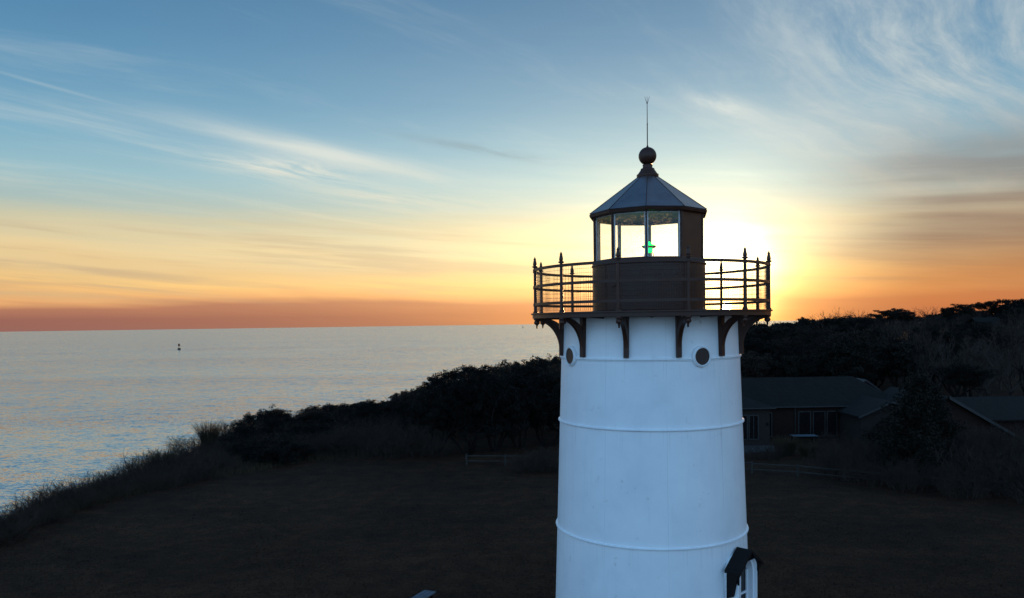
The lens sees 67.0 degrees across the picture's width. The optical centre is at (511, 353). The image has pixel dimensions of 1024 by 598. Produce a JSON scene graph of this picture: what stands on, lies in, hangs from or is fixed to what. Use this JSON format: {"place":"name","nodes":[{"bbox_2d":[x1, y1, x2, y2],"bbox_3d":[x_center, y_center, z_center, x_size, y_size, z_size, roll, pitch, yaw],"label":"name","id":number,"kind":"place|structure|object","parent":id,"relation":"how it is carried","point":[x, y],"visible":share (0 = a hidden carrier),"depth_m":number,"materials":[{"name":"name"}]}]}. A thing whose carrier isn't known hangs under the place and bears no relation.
{"place":"outdoors","nodes":[
{"label":"outdoors","id":0,"kind":"place"},
{"bbox_2d":[0,414,509,541],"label":"bluff grass","id":1,"kind":"structure","parent":0,"point":[323,458],"depth_m":55.81,"materials":[{"name":"plant"}]},
{"bbox_2d":[0,320,895,513],"bbox_3d":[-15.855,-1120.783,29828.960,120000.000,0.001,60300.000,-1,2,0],"label":"sea","id":2,"kind":"structure","parent":0,"point":[74,403],"depth_m":400.29,"materials":[{"name":"blue liquid"}]},
{"bbox_2d":[0,331,1023,597],"bbox_3d":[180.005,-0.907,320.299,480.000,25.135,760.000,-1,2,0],"label":"ground","id":3,"kind":"structure","parent":0,"point":[300,503],"depth_m":40.36,"materials":[{"name":"green plant"}]},
{"bbox_2d":[0,502,40,538],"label":"scrub shrub","id":4,"kind":"object","parent":3,"relation":"on","point":[6,523],"visible":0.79,"depth_m":41.55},
{"bbox_2d":[0,490,48,512],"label":"scrub shrub","id":5,"kind":"object","parent":3,"relation":"on","point":[21,503],"visible":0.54,"depth_m":46.01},
{"bbox_2d":[0,501,52,545],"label":"scrub shrub","id":6,"kind":"object","parent":3,"relation":"on","point":[25,524],"visible":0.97,"depth_m":40.55,"materials":[{"name":"plant"}]},
{"bbox_2d":[5,498,60,529],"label":"scrub shrub","id":7,"kind":"object","parent":3,"relation":"on","point":[37,518],"visible":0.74,"depth_m":43.29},
{"bbox_2d":[16,484,68,507],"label":"scrub shrub","id":8,"kind":"object","parent":3,"relation":"on","point":[47,494],"visible":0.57,"depth_m":46.67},
{"bbox_2d":[12,493,81,513],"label":"scrub shrub","id":9,"kind":"object","parent":3,"relation":"on","point":[54,499],"visible":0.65,"depth_m":46.29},
{"bbox_2d":[19,476,105,506],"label":"scrub shrub","id":10,"kind":"object","parent":3,"relation":"on","point":[69,485],"visible":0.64,"depth_m":48.13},
{"bbox_2d":[58,486,102,510],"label":"scrub shrub","id":11,"kind":"object","parent":3,"relation":"on","point":[85,505],"visible":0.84,"depth_m":46.93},
{"bbox_2d":[66,466,121,491],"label":"scrub shrub","id":12,"kind":"object","parent":3,"relation":"on","point":[88,479],"visible":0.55,"depth_m":52.52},
{"bbox_2d":[82,469,128,492],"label":"scrub shrub","id":13,"kind":"object","parent":3,"relation":"on","point":[102,481],"visible":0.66,"depth_m":51.85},
{"bbox_2d":[88,475,134,500],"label":"scrub shrub","id":14,"kind":"object","parent":3,"relation":"on","point":[118,490],"visible":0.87,"depth_m":50.37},
{"bbox_2d":[118,451,162,470],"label":"thicket shrub","id":15,"kind":"object","parent":3,"relation":"on","point":[138,460],"visible":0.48,"depth_m":59.62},
{"bbox_2d":[145,448,179,465],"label":"reed clump","id":16,"kind":"object","parent":3,"relation":"on","point":[161,455],"visible":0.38,"depth_m":60.52,"materials":[{"name":"plant"}]},
{"bbox_2d":[164,430,204,452],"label":"thicket shrub","id":17,"kind":"object","parent":3,"relation":"on","point":[177,443],"visible":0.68,"depth_m":69.19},
{"bbox_2d":[164,450,211,471],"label":"scrub shrub","id":18,"kind":"object","parent":3,"relation":"on","point":[178,463],"visible":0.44,"depth_m":58.73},
{"bbox_2d":[190,420,226,447],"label":"reed clump","id":19,"kind":"object","parent":3,"relation":"on","point":[211,431],"visible":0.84,"depth_m":71.65,"materials":[{"name":"plant"}]},
{"bbox_2d":[195,437,227,452],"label":"thicket shrub","id":20,"kind":"object","parent":3,"relation":"on","point":[205,447],"visible":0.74,"depth_m":69.02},
{"bbox_2d":[219,432,254,450],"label":"thicket shrub","id":21,"kind":"object","parent":3,"relation":"on","point":[240,438],"visible":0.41,"depth_m":69.55,"materials":[{"name":"green plant"}]},
{"bbox_2d":[217,424,265,442],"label":"thicket shrub","id":22,"kind":"object","parent":3,"relation":"on","point":[241,428],"visible":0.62,"depth_m":72.66,"materials":[{"name":"green plant"}]},
{"bbox_2d":[227,417,255,430],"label":"thicket shrub","id":23,"kind":"object","parent":3,"relation":"on","point":[239,422],"visible":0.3,"depth_m":79.51,"materials":[{"name":"green plant"}]},
{"bbox_2d":[241,409,268,424],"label":"thicket shrub","id":24,"kind":"object","parent":3,"relation":"on","point":[250,418],"visible":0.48,"depth_m":84.53,"materials":[{"name":"green plant"}]},
{"bbox_2d":[249,404,291,419],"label":"thicket shrub","id":25,"kind":"object","parent":3,"relation":"on","point":[267,413],"visible":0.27,"depth_m":86.66,"materials":[{"name":"green plant"}]},
{"bbox_2d":[252,432,298,465],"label":"thicket shrub","id":26,"kind":"object","parent":3,"relation":"on","point":[260,445],"visible":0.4,"depth_m":62.81,"materials":[{"name":"green plant"}]},
{"bbox_2d":[296,410,333,424],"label":"slope shrub","id":27,"kind":"object","parent":3,"relation":"on","point":[316,413],"visible":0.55,"depth_m":82.18,"materials":[{"name":"green plant"}]},
{"bbox_2d":[302,422,361,458],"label":"grey shrub","id":28,"kind":"object","parent":3,"relation":"on","point":[339,437],"visible":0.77,"depth_m":64.93,"materials":[{"name":"plant"}]},
{"bbox_2d":[321,407,388,452],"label":"grey shrub","id":29,"kind":"object","parent":3,"relation":"on","point":[356,425],"visible":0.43,"depth_m":68.09,"materials":[{"name":"plant"}]},
{"bbox_2d":[314,420,400,459],"bbox_3d":[-12.834,7.248,64.791,7.467,3.958,6.085,-1,2,0],"label":"grey shrub","id":30,"kind":"object","parent":3,"relation":"on","point":[360,446],"visible":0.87,"depth_m":64.45,"materials":[{"name":"plant"}]},
{"bbox_2d":[347,400,391,443],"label":"slope shrub","id":31,"kind":"object","parent":3,"relation":"on","point":[362,410],"visible":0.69,"depth_m":70.84,"materials":[{"name":"green plant"}]},
{"bbox_2d":[352,405,415,451],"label":"grey shrub","id":32,"kind":"object","parent":3,"relation":"on","point":[396,421],"visible":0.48,"depth_m":67.54,"materials":[{"name":"plant"}]},
{"bbox_2d":[348,415,432,460],"bbox_3d":[-10.170,7.086,64.476,7.965,4.222,6.490,1,3,34],"label":"grey shrub","id":33,"kind":"object","parent":3,"relation":"on","point":[395,442],"visible":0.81,"depth_m":63.80,"materials":[{"name":"plant"}]},
{"bbox_2d":[383,402,417,443],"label":"slope shrub","id":34,"kind":"object","parent":3,"relation":"on","point":[397,408],"visible":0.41,"depth_m":72.06,"materials":[{"name":"green plant"}]},
{"bbox_2d":[371,417,452,458],"bbox_3d":[-7.906,6.766,64.817,6.020,3.935,5.897,1,3,33],"label":"grey shrub","id":35,"kind":"object","parent":3,"relation":"on","point":[424,442],"visible":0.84,"depth_m":64.00,"materials":[{"name":"plant"}]},
{"bbox_2d":[393,386,436,434],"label":"tree","id":36,"kind":"object","parent":3,"relation":"on","point":[403,398],"visible":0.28,"depth_m":74.24,"materials":[{"name":"green plant"}]},
{"bbox_2d":[412,590,435,597],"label":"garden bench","id":37,"kind":"object","parent":3,"relation":"on","point":[425,593],"visible":1,"depth_m":30.47,"materials":[{"name":"grey wood"}]},
{"bbox_2d":[412,428,455,456],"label":"grey shrub","id":38,"kind":"object","parent":3,"relation":"on","point":[439,445],"visible":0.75,"depth_m":64.68,"materials":[{"name":"plant"}]},
{"bbox_2d":[403,379,470,453],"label":"holly tree","id":39,"kind":"object","parent":3,"relation":"on","point":[418,409],"visible":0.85,"depth_m":65.80,"materials":[{"name":"green plant"}]},
{"bbox_2d":[410,369,477,435],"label":"tree","id":40,"kind":"object","parent":3,"relation":"on","point":[439,377],"visible":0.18,"depth_m":76.28,"materials":[{"name":"green plant"}]},
{"bbox_2d":[415,373,501,454],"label":"holly tree","id":41,"kind":"object","parent":3,"relation":"on","point":[467,386],"visible":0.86,"depth_m":65.90,"materials":[{"name":"green plant"}]},
{"bbox_2d":[450,364,490,417],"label":"tree","id":42,"kind":"object","parent":3,"relation":"on","point":[463,369],"visible":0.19,"depth_m":87.94,"materials":[{"name":"green plant"}]},
{"bbox_2d":[469,364,524,426],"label":"tree","id":43,"kind":"object","parent":3,"relation":"on","point":[481,374],"visible":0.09,"depth_m":77.73,"materials":[{"name":"green plant"}]},
{"bbox_2d":[464,372,534,451],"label":"holly tree","id":44,"kind":"object","parent":3,"relation":"on","point":[503,424],"visible":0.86,"depth_m":66.40,"materials":[{"name":"green plant"}]},
{"bbox_2d":[484,359,519,381],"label":"tree","id":45,"kind":"object","parent":3,"relation":"on","point":[495,371],"visible":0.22,"depth_m":89.33,"materials":[{"name":"green plant"}]},
{"bbox_2d":[473,368,552,447],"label":"holly tree","id":46,"kind":"object","parent":3,"relation":"on","point":[518,381],"visible":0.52,"depth_m":68.37,"materials":[{"name":"green plant"}]},
{"bbox_2d":[504,453,540,473],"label":"grey shrub","id":47,"kind":"object","parent":3,"relation":"on","point":[514,463],"visible":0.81,"depth_m":57.62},
{"bbox_2d":[499,359,547,426],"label":"tree","id":48,"kind":"object","parent":3,"relation":"on","point":[525,369],"visible":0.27,"depth_m":79.39,"materials":[{"name":"green plant"}]},
{"bbox_2d":[519,358,548,378],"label":"tree","id":49,"kind":"object","parent":3,"relation":"on","point":[540,365],"visible":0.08,"depth_m":91.28,"materials":[{"name":"green plant"}]},
{"bbox_2d":[512,448,557,473],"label":"grey shrub","id":50,"kind":"object","parent":3,"relation":"on","point":[548,464],"visible":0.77,"depth_m":57.58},
{"bbox_2d":[517,371,560,446],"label":"holly tree","id":51,"kind":"object","parent":3,"relation":"on","point":[548,380],"visible":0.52,"depth_m":68.91,"materials":[{"name":"green plant"}]},
{"bbox_2d":[523,440,558,472],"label":"grey shrub","id":52,"kind":"object","parent":3,"relation":"on","point":[539,461],"visible":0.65,"depth_m":57.55,"materials":[{"name":"plant"}]},
{"bbox_2d":[526,363,560,430],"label":"tree","id":53,"kind":"object","parent":3,"relation":"on","point":[556,369],"visible":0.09,"depth_m":78.75,"materials":[{"name":"green plant"}]},
{"bbox_2d":[530,381,560,434],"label":"holly tree","id":54,"kind":"object","parent":3,"relation":"on","point":[553,402],"visible":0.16,"depth_m":68.27,"materials":[{"name":"green plant"}]},
{"bbox_2d":[531,96,772,597],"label":"lighthouse","id":55,"kind":"object","parent":3,"relation":"on","point":[651,494],"visible":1,"depth_m":16.30,"materials":[{"name":"white paint"}]},
{"bbox_2d":[465,454,1005,494],"bbox_3d":[13.817,8.275,55.481,36.559,1.223,3.055,0,2,22],"label":"split rail fence","id":56,"kind":"object","parent":3,"relation":"on","point":[797,471],"visible":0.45,"depth_m":54.49,"materials":[{"name":"grey wood"}]},
{"bbox_2d":[741,335,770,377],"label":"hillside tree","id":57,"kind":"object","parent":3,"relation":"on","point":[752,344],"visible":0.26,"depth_m":107.58,"materials":[{"name":"green plant"}]},
{"bbox_2d":[744,445,774,452],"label":"patio","id":58,"kind":"structure","parent":3,"relation":"on","point":[752,446],"depth_m":65.81,"materials":[{"name":"concrete"}]},
{"bbox_2d":[744,443,775,459],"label":"patio shrub","id":59,"kind":"object","parent":3,"relation":"on","point":[755,455],"visible":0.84,"depth_m":61.25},
{"bbox_2d":[740,349,790,377],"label":"hillside tree","id":60,"kind":"object","parent":3,"relation":"on","point":[749,364],"visible":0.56,"depth_m":88.66,"materials":[{"name":"green plant"}]},
{"bbox_2d":[755,444,793,459],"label":"patio shrub","id":61,"kind":"object","parent":3,"relation":"on","point":[779,453],"visible":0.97,"depth_m":60.84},
{"bbox_2d":[770,434,800,455],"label":"ornamental grass","id":62,"kind":"object","parent":3,"relation":"on","point":[790,444],"depth_m":62.44,"materials":[{"name":"plant"}]},
{"bbox_2d":[796,440,819,457],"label":"ornamental grass","id":63,"kind":"object","parent":3,"relation":"on","point":[803,450],"depth_m":61.65,"materials":[{"name":"plant"}]},
{"bbox_2d":[790,321,829,341],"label":"hillside tree","id":64,"kind":"object","parent":3,"relation":"on","point":[813,324],"visible":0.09,"depth_m":140.93,"materials":[{"name":"green plant"}]},
{"bbox_2d":[741,376,896,445],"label":"shingled house","id":65,"kind":"structure","parent":3,"relation":"on","point":[782,406],"depth_m":71.89,"materials":[{"name":"grey"}]},
{"bbox_2d":[742,415,747,439],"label":"window","id":66,"kind":"structure","parent":65,"relation":"in","point":[745,424],"depth_m":67.17,"materials":[{"name":"glass"}]},
{"bbox_2d":[748,415,758,439],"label":"window","id":67,"kind":"structure","parent":65,"relation":"in","point":[753,420],"depth_m":67.17,"materials":[{"name":"glass"}]},
{"bbox_2d":[798,411,810,433],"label":"window","id":68,"kind":"structure","parent":65,"relation":"in","point":[804,417],"depth_m":71.89,"materials":[{"name":"glass"}]},
{"bbox_2d":[813,411,825,436],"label":"window","id":69,"kind":"structure","parent":65,"relation":"in","point":[819,417],"depth_m":71.89,"materials":[{"name":"glass"}]},
{"bbox_2d":[827,411,836,435],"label":"window","id":70,"kind":"structure","parent":65,"relation":"in","point":[831,415],"depth_m":71.89,"materials":[{"name":"glass"}]},
{"bbox_2d":[808,317,849,331],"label":"hillside tree","id":71,"kind":"object","parent":3,"relation":"on","point":[833,322],"visible":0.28,"depth_m":145.63,"materials":[{"name":"green plant"}]},
{"bbox_2d":[804,436,863,473],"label":"hedge shrub","id":72,"kind":"object","parent":3,"relation":"on","point":[828,458],"visible":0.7,"depth_m":56.11,"materials":[{"name":"plant"}]},
{"bbox_2d":[807,429,872,461],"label":"hedge shrub","id":73,"kind":"object","parent":3,"relation":"on","point":[832,440],"visible":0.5,"depth_m":60.01,"materials":[{"name":"plant"}]},
{"bbox_2d":[803,441,878,482],"bbox_3d":[22.806,7.664,53.652,4.482,2.915,5.500,-3,3,-43],"label":"hedge shrub","id":74,"kind":"object","parent":3,"relation":"on","point":[841,466],"visible":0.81,"depth_m":53.28,"materials":[{"name":"plant"}]},
{"bbox_2d":[805,328,884,382],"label":"hillside tree","id":75,"kind":"object","parent":3,"relation":"on","point":[850,336],"visible":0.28,"depth_m":100.83,"materials":[{"name":"green plant"}]},
{"bbox_2d":[824,340,883,380],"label":"hillside tree","id":76,"kind":"object","parent":3,"relation":"on","point":[851,354],"visible":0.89,"depth_m":85.99,"materials":[{"name":"green plant"}]},
{"bbox_2d":[820,326,890,377],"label":"hillside tree","id":77,"kind":"object","parent":3,"relation":"on","point":[872,336],"visible":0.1,"depth_m":103.79,"materials":[{"name":"green plant"}]},
{"bbox_2d":[818,440,898,478],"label":"hedge shrub","id":78,"kind":"object","parent":3,"relation":"on","point":[861,459],"visible":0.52,"depth_m":53.70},
{"bbox_2d":[869,309,908,325],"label":"pine tree","id":79,"kind":"object","parent":3,"relation":"on","point":[889,313],"visible":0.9,"depth_m":185.08,"materials":[{"name":"green plant"}]},
{"bbox_2d":[861,342,928,387],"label":"hillside tree","id":80,"kind":"object","parent":3,"relation":"on","point":[902,362],"visible":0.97,"depth_m":92.06,"materials":[{"name":"green plant"}]},
{"bbox_2d":[867,321,934,377],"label":"hillside tree","id":81,"kind":"object","parent":3,"relation":"on","point":[908,336],"visible":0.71,"depth_m":116.85,"materials":[{"name":"green plant"}]},
{"bbox_2d":[861,369,949,478],"bbox_3d":[26.669,4.926,52.748,5.644,7.860,5.696,0,3,30],"label":"cedar tree","id":82,"kind":"object","parent":3,"relation":"on","point":[909,410],"visible":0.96,"depth_m":52.00,"materials":[{"name":"green plant"}]},
{"bbox_2d":[864,452,960,494],"bbox_3d":[24.997,7.376,49.318,4.646,3.100,4.742,-1,2,3],"label":"hedge shrub","id":83,"kind":"object","parent":3,"relation":"on","point":[908,479],"visible":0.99,"depth_m":49.32,"materials":[{"name":"plant"}]},
{"bbox_2d":[911,383,970,460],"bbox_3d":[30.749,5.381,56.556,5.190,6.713,4.757,-2,2,-19],"label":"cedar tree","id":84,"kind":"object","parent":3,"relation":"on","point":[941,411],"visible":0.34,"depth_m":55.91,"materials":[{"name":"green plant"}]},
{"bbox_2d":[903,334,982,391],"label":"hillside tree","id":85,"kind":"object","parent":3,"relation":"on","point":[932,382],"visible":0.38,"depth_m":96.70,"materials":[{"name":"green plant"}]},
{"bbox_2d":[911,334,976,387],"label":"hillside tree","id":86,"kind":"object","parent":3,"relation":"on","point":[935,354],"visible":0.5,"depth_m":93.72,"materials":[{"name":"green plant"}]},
{"bbox_2d":[876,387,1023,442],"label":"gabled outbuilding","id":87,"kind":"structure","parent":3,"relation":"on","point":[971,411],"depth_m":68.33,"materials":[{"name":"grey wood"}]},
{"bbox_2d":[927,329,975,389],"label":"hillside tree","id":88,"kind":"object","parent":3,"relation":"on","point":[957,336],"visible":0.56,"depth_m":104.37,"materials":[{"name":"green plant"}]},
{"bbox_2d":[923,428,989,468],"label":"hedge shrub","id":89,"kind":"object","parent":3,"relation":"on","point":[953,443],"visible":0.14,"depth_m":54.91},
{"bbox_2d":[916,329,997,396],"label":"spreading tree","id":90,"kind":"object","parent":3,"relation":"on","point":[975,351],"visible":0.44,"depth_m":96.12,"materials":[{"name":"green plant"}]},
{"bbox_2d":[923,349,1003,396],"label":"hillside tree","id":91,"kind":"object","parent":3,"relation":"on","point":[950,392],"visible":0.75,"depth_m":87.27,"materials":[{"name":"green plant"}]},
{"bbox_2d":[951,303,975,317],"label":"pine tree","id":92,"kind":"object","parent":3,"relation":"on","point":[964,308],"visible":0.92,"depth_m":184.48,"materials":[{"name":"green plant"}]},
{"bbox_2d":[925,460,1004,500],"bbox_3d":[27.391,7.452,46.846,4.542,2.968,4.449,1,3,38],"label":"hedge shrub","id":93,"kind":"object","parent":3,"relation":"on","point":[964,486],"visible":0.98,"depth_m":46.88,"materials":[{"name":"plant"}]},
{"bbox_2d":[934,363,997,396],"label":"roadside pine","id":94,"kind":"object","parent":3,"relation":"on","point":[957,376],"visible":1,"depth_m":83.58,"materials":[{"name":"green plant"}]},
{"bbox_2d":[929,441,1004,478],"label":"hedge shrub","id":95,"kind":"object","parent":3,"relation":"on","point":[967,456],"visible":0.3,"depth_m":52.12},
{"bbox_2d":[917,438,1023,499],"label":"hedge shrub","id":96,"kind":"object","parent":3,"relation":"on","point":[983,466],"visible":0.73,"depth_m":48.64,"materials":[{"name":"plant"}]},
{"bbox_2d":[937,421,1004,472],"bbox_3d":[31.885,6.602,54.602,6.200,4.136,6.328,-3,3,-43],"label":"hedge shrub","id":97,"kind":"object","parent":3,"relation":"on","point":[974,443],"visible":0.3,"depth_m":53.75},
{"bbox_2d":[926,333,1021,396],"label":"hillside tree","id":98,"kind":"object","parent":3,"relation":"on","point":[980,365],"visible":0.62,"depth_m":91.77,"materials":[{"name":"plant"}]},
{"bbox_2d":[935,443,1017,487],"bbox_3d":[30.127,7.391,50.388,6.086,2.872,5.651,0,2,16],"label":"hedge shrub","id":99,"kind":"object","parent":3,"relation":"on","point":[976,465],"visible":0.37,"depth_m":50.04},
{"bbox_2d":[948,407,1023,473],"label":"hedge shrub","id":100,"kind":"object","parent":3,"relation":"on","point":[994,440],"visible":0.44,"depth_m":54.31,"materials":[{"name":"plant"}]},
{"bbox_2d":[974,300,1001,315],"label":"pine tree","id":101,"kind":"object","parent":3,"relation":"on","point":[980,306],"visible":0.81,"depth_m":191.41,"materials":[{"name":"green plant"}]},
{"bbox_2d":[967,317,1010,335],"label":"hilltop house","id":102,"kind":"structure","parent":3,"relation":"on","point":[986,319],"depth_m":171.12,"materials":[{"name":"grey wood"}]},
{"bbox_2d":[960,321,1018,361],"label":"hillside tree","id":103,"kind":"object","parent":3,"relation":"on","point":[982,329],"visible":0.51,"depth_m":117.12,"materials":[{"name":"green plant"}]},
{"bbox_2d":[968,366,1023,396],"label":"hillside tree","id":104,"kind":"object","parent":3,"relation":"on","point":[987,390],"visible":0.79,"depth_m":84.39,"materials":[{"name":"green plant"}]},
{"bbox_2d":[969,321,1023,378],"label":"hillside tree","id":105,"kind":"object","parent":3,"relation":"on","point":[1009,338],"visible":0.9,"depth_m":113.01,"materials":[{"name":"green plant"}]},
{"bbox_2d":[976,335,1023,382],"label":"hillside tree","id":106,"kind":"object","parent":3,"relation":"on","point":[998,350],"visible":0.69,"depth_m":108.74,"materials":[{"name":"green plant"}]},
{"bbox_2d":[990,343,1023,395],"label":"hillside tree","id":107,"kind":"object","parent":3,"relation":"on","point":[1004,381],"visible":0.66,"depth_m":91.70,"materials":[{"name":"plant"}]},
{"bbox_2d":[996,298,1023,310],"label":"pine tree","id":108,"kind":"object","parent":3,"relation":"on","point":[1005,302],"visible":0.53,"depth_m":186.79,"materials":[{"name":"green plant"}]},
{"bbox_2d":[1002,340,1023,395],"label":"hillside tree","id":109,"kind":"object","parent":3,"relation":"on","point":[1020,370],"visible":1,"depth_m":85.44,"materials":[{"name":"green plant"}]},
{"bbox_2d":[0,0,1023,331],"label":"sky","id":110,"kind":"structure","parent":0,"point":[165,164],"materials":[{"name":"blue"}]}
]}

